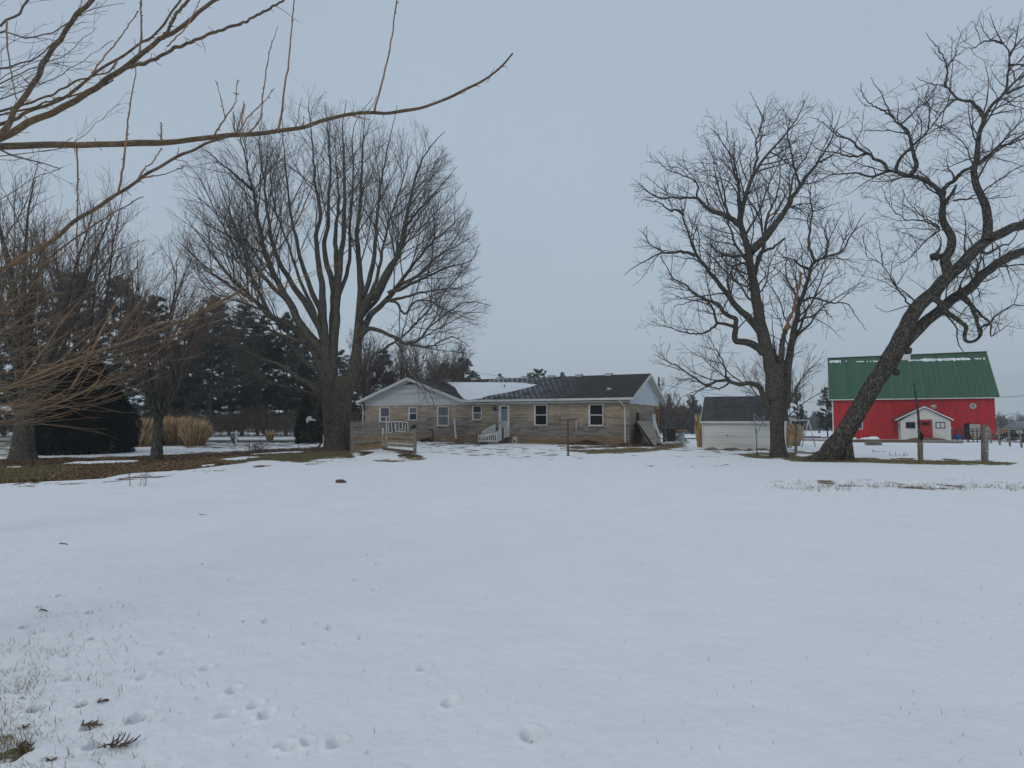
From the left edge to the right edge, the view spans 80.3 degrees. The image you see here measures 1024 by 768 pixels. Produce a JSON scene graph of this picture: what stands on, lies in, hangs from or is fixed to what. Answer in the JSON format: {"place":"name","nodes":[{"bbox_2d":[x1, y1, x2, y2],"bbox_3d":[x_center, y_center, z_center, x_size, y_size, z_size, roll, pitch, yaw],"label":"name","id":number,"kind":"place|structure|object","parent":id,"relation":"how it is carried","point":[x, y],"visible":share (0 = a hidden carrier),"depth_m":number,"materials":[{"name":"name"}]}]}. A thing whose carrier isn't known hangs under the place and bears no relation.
{"place":"outdoors","nodes":[
{"label":"outdoors","id":0,"kind":"place"},
{"bbox_2d":[0,578,203,767],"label":"grass","id":1,"kind":"structure","parent":0,"point":[14,743],"depth_m":3.30,"materials":[{"name":"plant"}]},
{"bbox_2d":[135,418,163,446],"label":"ornamental grass","id":2,"kind":"object","parent":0,"point":[146,436],"depth_m":37.41,"materials":[{"name":"plant"}]},
{"bbox_2d":[163,415,201,445],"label":"ornamental grass","id":3,"kind":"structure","parent":0,"point":[170,434],"depth_m":39.04,"materials":[{"name":"plant"}]},
{"bbox_2d":[176,419,213,445],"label":"ornamental grass","id":4,"kind":"object","parent":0,"point":[195,434],"depth_m":38.39,"materials":[{"name":"plant"}]},
{"bbox_2d":[0,437,828,441],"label":"road","id":5,"kind":"structure","parent":0,"point":[294,440],"depth_m":47.14,"materials":[{"name":"asphalt"}]},
{"bbox_2d":[0,429,1023,767],"bbox_3d":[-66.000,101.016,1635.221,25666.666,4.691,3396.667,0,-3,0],"label":"snowy ground","id":6,"kind":"structure","parent":0,"point":[468,593],"depth_m":5.30,"materials":[{"name":"snow"}]},
{"bbox_2d":[0,306,39,436],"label":"pine tree","id":7,"kind":"object","parent":6,"relation":"on","point":[2,401],"visible":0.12,"depth_m":60.44,"materials":[{"name":"green plant"}]},
{"bbox_2d":[18,740,34,747],"bbox_3d":[-2.434,1.813,3.056,0.084,0.030,0.060,0,-3,0],"label":"dead plant","id":8,"kind":"object","parent":6,"relation":"on","point":[27,745],"visible":1,"depth_m":3.04,"materials":[{"name":"brown plant"}]},
{"bbox_2d":[0,159,64,350],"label":"bare tree","id":9,"kind":"object","parent":6,"relation":"on","point":[14,254],"visible":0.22,"depth_m":37.81,"materials":[{"name":"brown plant"}]},
{"bbox_2d":[0,288,77,384],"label":"pine tree","id":10,"kind":"object","parent":6,"relation":"on","point":[4,349],"visible":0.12,"depth_m":61.08,"materials":[{"name":"green plant"}]},
{"bbox_2d":[0,665,100,767],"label":"matted grass","id":11,"kind":"structure","parent":6,"relation":"on","point":[28,712],"depth_m":3.23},
{"bbox_2d":[10,272,120,393],"bbox_3d":[-43.627,-2.931,60.235,8.791,17.153,7.695,-1,-4,18],"label":"pine tree","id":12,"kind":"object","parent":6,"relation":"on","point":[43,337],"visible":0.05,"depth_m":59.51,"materials":[{"name":"green plant"}]},
{"bbox_2d":[0,0,134,194],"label":"pale bare tree","id":13,"kind":"object","parent":6,"relation":"on","point":[24,37],"visible":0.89,"depth_m":9.03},
{"bbox_2d":[0,148,140,459],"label":"old bare tree","id":14,"kind":"object","parent":6,"relation":"on","point":[23,437],"visible":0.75,"depth_m":25.93,"materials":[{"name":"brown plant"}]},
{"bbox_2d":[11,352,143,455],"bbox_3d":[-21.685,0.984,30.558,5.413,5.416,5.291,0,-3,0],"label":"evergreen bush","id":15,"kind":"object","parent":6,"relation":"on","point":[121,428],"visible":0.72,"depth_m":29.34,"materials":[{"name":"green plant"}]},
{"bbox_2d":[0,401,156,437],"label":"roadside brush","id":16,"kind":"object","parent":6,"relation":"on","point":[4,425],"visible":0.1,"depth_m":57.43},
{"bbox_2d":[82,719,102,730],"bbox_3d":[-2.274,1.844,3.279,0.112,0.048,0.080,-3,-4,38],"label":"dead plant","id":17,"kind":"object","parent":6,"relation":"on","point":[88,724],"visible":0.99,"depth_m":3.27,"materials":[{"name":"brown plant"}]},
{"bbox_2d":[19,168,171,361],"bbox_3d":[-22.890,-4.058,33.517,7.285,15.801,7.127,2,-4,-32],"label":"bare tree","id":18,"kind":"object","parent":6,"relation":"on","point":[105,306],"visible":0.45,"depth_m":32.72,"materials":[{"name":"brown plant"}]},
{"bbox_2d":[97,732,140,748],"bbox_3d":[-1.975,1.792,3.056,0.172,0.066,0.122,0,-3,0],"label":"dead plant","id":19,"kind":"object","parent":6,"relation":"on","point":[112,744],"visible":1,"depth_m":3.05,"materials":[{"name":"brown plant"}]},
{"bbox_2d":[74,277,166,401],"bbox_3d":[-37.860,-2.582,58.035,7.850,16.068,7.384,0,-3,8],"label":"pine tree","id":20,"kind":"object","parent":6,"relation":"on","point":[113,369],"visible":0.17,"depth_m":57.68,"materials":[{"name":"green plant"}]},
{"bbox_2d":[137,462,153,485],"bbox_3d":[-9.206,2.256,15.242,0.330,0.605,0.342,0,-3,0],"label":"dry weed","id":21,"kind":"object","parent":6,"relation":"on","point":[144,473],"visible":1,"depth_m":15.20,"materials":[{"name":"brown plant"}]},
{"bbox_2d":[107,294,191,418],"bbox_3d":[-35.563,-1.737,60.229,7.504,14.641,6.568,-2,-4,33],"label":"pine tree","id":22,"kind":"object","parent":6,"relation":"on","point":[159,309],"visible":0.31,"depth_m":59.93,"materials":[{"name":"green plant"}]},
{"bbox_2d":[136,339,202,418],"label":"pine tree","id":23,"kind":"object","parent":6,"relation":"on","point":[180,406],"visible":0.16,"depth_m":65.50,"materials":[{"name":"green plant"}]},
{"bbox_2d":[110,224,230,459],"bbox_3d":[-14.905,-1.758,26.078,4.811,10.319,4.721,0,-3,0],"label":"young bare tree","id":24,"kind":"object","parent":6,"relation":"on","point":[159,410],"visible":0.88,"depth_m":25.74,"materials":[{"name":"brown plant"}]},
{"bbox_2d":[0,410,363,432],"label":"wood","id":25,"kind":"object","parent":6,"relation":"on","point":[231,427],"visible":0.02,"depth_m":113.99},
{"bbox_2d":[162,321,209,417],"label":"pine tree","id":26,"kind":"object","parent":6,"relation":"on","point":[206,390],"visible":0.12,"depth_m":70.06,"materials":[{"name":"green plant"}]},
{"bbox_2d":[177,312,225,414],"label":"pine tree","id":27,"kind":"object","parent":6,"relation":"on","point":[214,396],"visible":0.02,"depth_m":74.36,"materials":[{"name":"green plant"}]},
{"bbox_2d":[174,293,246,435],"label":"pine tree","id":28,"kind":"object","parent":6,"relation":"on","point":[197,371],"visible":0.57,"depth_m":59.90,"materials":[{"name":"green plant"}]},
{"bbox_2d":[0,447,421,483],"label":"fallen leaves","id":29,"kind":"object","parent":6,"relation":"on","point":[70,472],"visible":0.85,"depth_m":22.75,"materials":[{"name":"brown plant"}]},
{"bbox_2d":[193,334,251,434],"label":"pine tree","id":30,"kind":"object","parent":6,"relation":"on","point":[216,406],"visible":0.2,"depth_m":67.12,"materials":[{"name":"green plant"}]},
{"bbox_2d":[230,431,238,445],"bbox_3d":[-18.151,3.623,39.640,0.645,1.162,0.190,0,-3,0],"label":"real estate sign","id":31,"kind":"object","parent":6,"relation":"on","point":[234,438],"visible":0.99,"depth_m":39.69,"materials":[{"name":"white paint"}]},
{"bbox_2d":[207,303,277,435],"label":"pine tree","id":32,"kind":"object","parent":6,"relation":"on","point":[252,400],"visible":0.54,"depth_m":61.49,"materials":[{"name":"green plant"}]},
{"bbox_2d":[0,0,512,446],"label":"bare tree","id":33,"kind":"object","parent":6,"relation":"on","point":[6,132],"visible":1,"depth_m":4.34,"materials":[{"name":"brown plant"}]},
{"bbox_2d":[245,438,273,450],"bbox_3d":[-13.550,3.243,32.774,1.747,0.723,1.327,0,-3,0],"label":"twiggy shrub","id":34,"kind":"object","parent":6,"relation":"on","point":[258,448],"visible":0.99,"depth_m":32.65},
{"bbox_2d":[230,315,290,435],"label":"pine tree","id":35,"kind":"object","parent":6,"relation":"on","point":[269,354],"visible":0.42,"depth_m":63.86,"materials":[{"name":"green plant"}]},
{"bbox_2d":[163,402,361,437],"bbox_3d":[-25.445,3.473,59.919,23.483,4.261,8.669,0,-3,0],"label":"roadside brush","id":36,"kind":"object","parent":6,"relation":"on","point":[254,425],"visible":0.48,"depth_m":58.23,"materials":[{"name":"plant"}]},
{"bbox_2d":[238,334,300,434],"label":"pine tree","id":37,"kind":"object","parent":6,"relation":"on","point":[277,406],"visible":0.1,"depth_m":71.94,"materials":[{"name":"green plant"}]},
{"bbox_2d":[265,429,274,441],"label":"ornamental grass","id":38,"kind":"object","parent":6,"relation":"on","point":[269,436],"depth_m":46.67,"materials":[{"name":"plant"}]},
{"bbox_2d":[260,311,312,435],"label":"pine tree","id":39,"kind":"object","parent":6,"relation":"on","point":[301,367],"visible":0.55,"depth_m":65.74,"materials":[{"name":"green plant"}]},
{"bbox_2d":[277,334,317,421],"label":"pine tree","id":40,"kind":"object","parent":6,"relation":"on","point":[310,378],"visible":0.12,"depth_m":69.78,"materials":[{"name":"green plant"}]},
{"bbox_2d":[290,350,322,399],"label":"pine tree","id":41,"kind":"object","parent":6,"relation":"on","point":[309,356],"visible":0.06,"depth_m":74.73,"materials":[{"name":"green plant"}]},
{"bbox_2d":[293,389,322,443],"bbox_3d":[-14.440,2.281,43.926,2.727,4.373,2.773,2,-4,-33],"label":"evergreen bush","id":42,"kind":"object","parent":6,"relation":"on","point":[306,404],"visible":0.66,"depth_m":43.24,"materials":[{"name":"green plant"}]},
{"bbox_2d":[294,364,322,418],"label":"pine tree","id":43,"kind":"object","parent":6,"relation":"on","point":[316,381],"visible":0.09,"depth_m":65.36,"materials":[{"name":"green plant"}]},
{"bbox_2d":[166,86,493,450],"bbox_3d":[-11.118,-7.672,34.682,20.173,23.360,13.749,0,-3,0],"label":"bare maple tree","id":44,"kind":"object","parent":6,"relation":"on","point":[335,396],"visible":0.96,"depth_m":33.92,"materials":[{"name":"brown plant"}]},
{"bbox_2d":[315,349,361,412],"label":"pine tree","id":45,"kind":"object","parent":6,"relation":"on","point":[342,362],"visible":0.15,"depth_m":80.49,"materials":[{"name":"green plant"}]},
{"bbox_2d":[351,377,368,422],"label":"pine tree","id":46,"kind":"object","parent":6,"relation":"on","point":[354,405],"visible":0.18,"depth_m":69.58,"materials":[{"name":"green plant"}]},
{"bbox_2d":[350,421,387,447],"bbox_3d":[-7.844,2.775,33.339,2.044,1.548,0.128,1,-4,-18],"label":"picket fence","id":47,"kind":"object","parent":6,"relation":"on","point":[363,425],"visible":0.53,"depth_m":33.32,"materials":[{"name":"grey wood"}]},
{"bbox_2d":[346,326,409,412],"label":"bare tree","id":48,"kind":"object","parent":6,"relation":"on","point":[365,380],"visible":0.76,"depth_m":51.69,"materials":[{"name":"brown plant"}]},
{"bbox_2d":[361,350,397,404],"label":"pine tree","id":49,"kind":"object","parent":6,"relation":"on","point":[381,357],"visible":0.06,"depth_m":77.79,"materials":[{"name":"green plant"}]},
{"bbox_2d":[350,425,416,453],"bbox_3d":[-6.489,2.836,30.856,3.888,1.489,1.204,-1,-4,14],"label":"board fence","id":50,"kind":"object","parent":6,"relation":"on","point":[364,442],"visible":0.96,"depth_m":30.81,"materials":[{"name":"grey wood"}]},
{"bbox_2d":[372,324,442,391],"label":"bare tree","id":51,"kind":"object","parent":6,"relation":"on","point":[408,361],"visible":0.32,"depth_m":55.48,"materials":[{"name":"brown plant"}]},
{"bbox_2d":[392,354,464,383],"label":"bare tree","id":52,"kind":"object","parent":6,"relation":"on","point":[440,377],"visible":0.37,"depth_m":49.70,"materials":[{"name":"brown plant"}]},
{"bbox_2d":[422,331,477,379],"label":"bare tree","id":53,"kind":"object","parent":6,"relation":"on","point":[462,376],"visible":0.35,"depth_m":57.53,"materials":[{"name":"brown plant"}]},
{"bbox_2d":[450,357,480,379],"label":"pine tree","id":54,"kind":"object","parent":6,"relation":"on","point":[472,374],"visible":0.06,"depth_m":74.11,"materials":[{"name":"green plant"}]},
{"bbox_2d":[478,424,510,443],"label":"entry steps with railing","id":55,"kind":"structure","parent":6,"relation":"on","point":[500,432],"depth_m":42.62,"materials":[{"name":"white paint"}]},
{"bbox_2d":[0,443,1011,479],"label":"turf","id":56,"kind":"structure","parent":6,"relation":"on","point":[30,468],"depth_m":23.92,"materials":[{"name":"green plant"}]},
{"bbox_2d":[356,373,665,445],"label":"stone house","id":57,"kind":"structure","parent":6,"relation":"on","point":[609,409],"depth_m":43.79,"materials":[{"name":"tan stone"},{"name":"dark shingle"},{"name":"white siding"}]},
{"bbox_2d":[379,407,389,422],"bbox_3d":[-10.156,2.473,48.196,1.099,1.240,0.118,-2,-4,26],"label":"window","id":58,"kind":"structure","parent":57,"relation":"in","point":[384,412],"depth_m":48.22,"materials":[{"name":"white paint"}]},
{"bbox_2d":[407,407,417,420],"bbox_3d":[-7.698,2.334,46.982,0.880,1.108,0.118,-2,-4,26],"label":"window","id":59,"kind":"structure","parent":57,"relation":"in","point":[412,411],"depth_m":47.02,"materials":[{"name":"white paint"}]},
{"bbox_2d":[436,406,448,426],"bbox_3d":[-5.226,2.450,45.748,1.090,1.533,0.118,-2,-4,26],"label":"window","id":60,"kind":"structure","parent":57,"relation":"in","point":[442,411],"depth_m":45.77,"materials":[{"name":"white paint"}]},
{"bbox_2d":[471,406,481,420],"bbox_3d":[-2.584,2.143,44.453,0.871,1.113,0.118,-2,-4,26],"label":"window","id":61,"kind":"structure","parent":57,"relation":"in","point":[476,410],"depth_m":44.47,"materials":[{"name":"white paint"}]},
{"bbox_2d":[499,405,509,436],"bbox_3d":[-0.574,2.659,43.434,0.858,2.256,0.097,-2,-4,26],"label":"door","id":62,"kind":"structure","parent":57,"relation":"in","point":[504,410],"depth_m":43.43,"materials":[{"name":"white paint"}]},
{"bbox_2d":[533,405,547,425],"bbox_3d":[1.973,2.192,42.187,1.064,1.512,0.118,-2,-4,26],"label":"window","id":63,"kind":"structure","parent":57,"relation":"in","point":[540,411],"depth_m":42.22,"materials":[{"name":"white paint"}]},
{"bbox_2d":[588,404,603,426],"bbox_3d":[5.573,2.101,40.404,1.094,1.496,0.118,-2,-4,26],"label":"window","id":64,"kind":"structure","parent":57,"relation":"in","point":[595,411],"depth_m":40.44,"materials":[{"name":"white paint"}]},
{"bbox_2d":[9,501,1020,760],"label":"stray stems","id":65,"kind":"object","parent":6,"relation":"on","point":[575,721],"visible":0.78,"depth_m":3.64,"materials":[{"name":"brown plant"}]},
{"bbox_2d":[530,368,546,377],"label":"pine tree","id":66,"kind":"object","parent":6,"relation":"on","point":[537,371],"visible":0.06,"depth_m":87.95,"materials":[{"name":"green plant"}]},
{"bbox_2d":[558,418,577,455],"bbox_3d":[2.595,2.552,28.162,0.926,1.942,0.194,-1,-3,13],"label":"clothesline post","id":67,"kind":"object","parent":6,"relation":"on","point":[567,420],"visible":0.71,"depth_m":28.13,"materials":[{"name":"metal"}]},
{"bbox_2d":[542,439,672,445],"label":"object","id":68,"kind":"object","parent":6,"relation":"on","point":[587,442],"visible":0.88,"depth_m":39.82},
{"bbox_2d":[636,422,652,445],"bbox_3d":[9.118,3.333,41.042,1.179,1.556,3.992,-1,-4,23],"label":"plywood sheet","id":69,"kind":"object","parent":6,"relation":"on","point":[644,434],"visible":0.36,"depth_m":39.85,"materials":[{"name":"grey wood"}]},
{"bbox_2d":[637,421,661,445],"bbox_3d":[9.221,3.251,40.542,1.351,1.599,3.921,-2,-4,25],"label":"plywood sheet","id":70,"kind":"object","parent":6,"relation":"on","point":[647,427],"visible":1,"depth_m":40.33,"materials":[{"name":"grey wood"}]},
{"bbox_2d":[658,379,683,441],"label":"bare tree","id":71,"kind":"object","parent":6,"relation":"on","point":[666,415],"visible":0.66,"depth_m":54.74,"materials":[{"name":"brown plant"}]},
{"bbox_2d":[665,428,676,441],"bbox_3d":[14.389,4.628,55.287,0.983,1.306,0.983,0,-3,0],"label":"trash bin","id":72,"kind":"object","parent":6,"relation":"on","point":[671,435],"visible":0.65,"depth_m":54.88,"materials":[{"name":"black plastic"}]},
{"bbox_2d":[666,389,694,429],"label":"bare tree","id":73,"kind":"object","parent":6,"relation":"on","point":[682,416],"visible":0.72,"depth_m":59.99,"materials":[{"name":"brown plant"}]},
{"bbox_2d":[660,394,701,433],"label":"wood","id":74,"kind":"object","parent":6,"relation":"on","point":[699,408],"visible":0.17,"depth_m":121.31,"materials":[{"name":"plant"}]},
{"bbox_2d":[678,431,687,440],"bbox_3d":[15.903,4.926,57.002,1.383,0.919,0.900,0,-3,0],"label":"outdoor table","id":75,"kind":"object","parent":6,"relation":"on","point":[681,436],"visible":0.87,"depth_m":56.77,"materials":[{"name":"grey"}]},
{"bbox_2d":[682,394,698,434],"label":"pine tree","id":76,"kind":"object","parent":6,"relation":"on","point":[692,405],"visible":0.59,"depth_m":109.66,"materials":[{"name":"green plant"}]},
{"bbox_2d":[700,396,792,449],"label":"white shed","id":77,"kind":"structure","parent":6,"relation":"on","point":[725,421],"depth_m":34.70,"materials":[{"name":"wood"}]},
{"bbox_2d":[626,90,873,457],"bbox_3d":[11.352,-5.461,27.750,13.599,18.023,9.064,0,-3,0],"label":"bare walnut tree","id":78,"kind":"object","parent":6,"relation":"on","point":[775,395],"visible":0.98,"depth_m":27.41,"materials":[{"name":"brown plant"}]},
{"bbox_2d":[748,413,766,455],"bbox_3d":[11.479,2.462,28.504,0.867,2.183,0.436,0,-3,0],"label":"metal star","id":79,"kind":"object","parent":6,"relation":"on","point":[756,432],"visible":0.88,"depth_m":28.33,"materials":[{"name":"metal"}]},
{"bbox_2d":[693,411,832,430],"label":"wood","id":80,"kind":"object","parent":6,"relation":"on","point":[813,426],"visible":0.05,"depth_m":263.03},
{"bbox_2d":[725,316,832,415],"bbox_3d":[19.744,-0.251,45.426,7.234,9.928,5.715,-1,-4,21],"label":"bare tree","id":81,"kind":"object","parent":6,"relation":"on","point":[792,389],"visible":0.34,"depth_m":44.78,"materials":[{"name":"brown plant"}]},
{"bbox_2d":[794,426,797,454],"bbox_3d":[13.822,2.815,29.527,0.158,1.577,0.133,0,-3,0],"label":"fence post","id":82,"kind":"object","parent":6,"relation":"on","point":[795,439],"visible":0.89,"depth_m":29.50,"materials":[{"name":"grey wood"}]},
{"bbox_2d":[789,386,807,434],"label":"pine tree","id":83,"kind":"object","parent":6,"relation":"on","point":[800,414],"visible":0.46,"depth_m":61.74,"materials":[{"name":"green plant"}]},
{"bbox_2d":[786,420,815,446],"bbox_3d":[18.156,3.160,38.509,0.972,1.766,2.854,0,-3,0],"label":"swing frame","id":84,"kind":"object","parent":6,"relation":"on","point":[805,431],"visible":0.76,"depth_m":37.52,"materials":[{"name":"grey metal"}]},
{"bbox_2d":[815,387,832,436],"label":"pine tree","id":85,"kind":"object","parent":6,"relation":"on","point":[828,404],"visible":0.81,"depth_m":79.94,"materials":[{"name":"green plant"}]},
{"bbox_2d":[852,439,916,442],"bbox_3d":[33.034,5.080,53.990,5.804,0.308,0.360,-1,-3,9],"label":"timber","id":86,"kind":"object","parent":6,"relation":"on","point":[889,441],"visible":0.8,"depth_m":53.84,"materials":[{"name":"grey wood"}]},
{"bbox_2d":[767,476,1023,491],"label":"grass tufts","id":87,"kind":"object","parent":6,"relation":"on","point":[848,487],"visible":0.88,"depth_m":14.96,"materials":[{"name":"plant"}]},
{"bbox_2d":[785,8,1023,460],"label":"leaning tree","id":88,"kind":"object","parent":6,"relation":"on","point":[911,328],"visible":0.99,"depth_m":25.60,"materials":[{"name":"brown plant"}]},
{"bbox_2d":[827,351,999,439],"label":"red barn","id":89,"kind":"structure","parent":6,"relation":"on","point":[961,389],"depth_m":64.78,"materials":[{"name":"wood"}]},
{"bbox_2d":[964,423,980,439],"bbox_3d":[46.609,4.849,61.410,1.367,1.734,0.098,-2,-4,28],"label":"doorway","id":90,"kind":"structure","parent":89,"relation":"in","point":[970,426],"depth_m":61.40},
{"bbox_2d":[917,439,922,459],"bbox_3d":[17.035,2.815,25.299,0.196,1.076,0.196,0,-3,0],"label":"fence post","id":91,"kind":"object","parent":6,"relation":"on","point":[920,449],"visible":0.9,"depth_m":25.24,"materials":[{"name":"grey wood"}]},
{"bbox_3d":[16.941,2.159,25.126,0.209,0.394,0.178,0,-3,0],"label":"wire coil","id":92,"kind":"object","parent":91,"relation":"attached to","visible":0},
{"bbox_2d":[913,383,920,438],"bbox_3d":[16.891,1.131,25.291,0.145,2.342,0.300,0,-3,0],"label":"bent pole","id":93,"kind":"object","parent":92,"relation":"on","point":[918,422],"visible":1,"depth_m":25.22,"materials":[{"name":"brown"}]},
{"bbox_2d":[892,406,953,439],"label":"milk house","id":94,"kind":"structure","parent":6,"relation":"on","point":[934,424],"depth_m":60.82,"materials":[{"name":"wood"}]},
{"bbox_2d":[907,438,945,439],"bbox_3d":[40.834,5.576,59.807,4.086,0.624,1.737,0,-3,0],"label":"timber","id":95,"kind":"object","parent":6,"relation":"on","point":[927,439],"visible":0.39,"depth_m":59.12,"materials":[{"name":"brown wood"}]},
{"bbox_2d":[923,440,962,442],"bbox_3d":[37.058,4.983,52.401,0.329,0.283,3.099,3,-5,-43],"label":"timber","id":96,"kind":"object","parent":6,"relation":"on","point":[942,441],"visible":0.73,"depth_m":52.22,"materials":[{"name":"grey wood"}]},
{"bbox_2d":[951,428,967,441],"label":"farm gate","id":97,"kind":"structure","parent":6,"relation":"on","point":[961,431],"depth_m":54.31,"materials":[{"name":"black metal"}]},
{"bbox_2d":[968,429,980,441],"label":"farm gate","id":98,"kind":"structure","parent":6,"relation":"on","point":[973,436],"depth_m":53.80,"materials":[{"name":"black metal"}]},
{"bbox_2d":[981,425,988,461],"bbox_3d":[18.946,2.466,24.297,0.287,1.655,0.238,0,-3,0],"label":"fence post","id":99,"kind":"object","parent":6,"relation":"on","point":[984,443],"visible":0.99,"depth_m":24.23,"materials":[{"name":"grey wood"}]},
{"bbox_2d":[995,412,1011,433],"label":"distant bare tree","id":100,"kind":"object","parent":6,"relation":"on","point":[1000,423],"visible":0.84,"depth_m":119.66,"materials":[{"name":"grey plant"}]},
{"bbox_2d":[991,430,1023,441],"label":"scrap pile","id":101,"kind":"object","parent":6,"relation":"on","point":[1014,439],"visible":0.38,"depth_m":56.22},
{"bbox_2d":[995,415,1023,430],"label":"wood","id":102,"kind":"object","parent":6,"relation":"on","point":[1009,421],"visible":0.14,"depth_m":235.94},
{"bbox_2d":[1002,421,1023,442],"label":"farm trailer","id":103,"kind":"object","parent":6,"relation":"on","point":[1016,425],"visible":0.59,"depth_m":54.05,"materials":[{"name":"grey metal"}]},
{"bbox_2d":[0,0,1023,420],"label":"sky","id":104,"kind":"structure","parent":0,"point":[549,151],"materials":[{"name":"grey"}]},
{"bbox_2d":[694,413,701,446],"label":"ornamental grass","id":105,"kind":"object","parent":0,"point":[698,428],"depth_m":37.22,"materials":[{"name":"plant"}]},
{"bbox_2d":[786,424,804,445],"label":"ornamental grass","id":106,"kind":"object","parent":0,"point":[790,435],"depth_m":39.49,"materials":[{"name":"plant"}]},
{"bbox_3d":[-6.722,2.432,32.413,0.053,1.300,0.052,0,-3,0],"label":"white pole","id":107,"kind":"object","parent":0,"visible":0},
{"bbox_2d":[388,421,407,432],"bbox_3d":[-6.104,2.317,32.550,1.095,0.653,0.090,0,-3,0],"label":"railing","id":108,"kind":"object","parent":107,"relation":"attached to","point":[402,426],"depth_m":32.57,"materials":[{"name":"white paint"}]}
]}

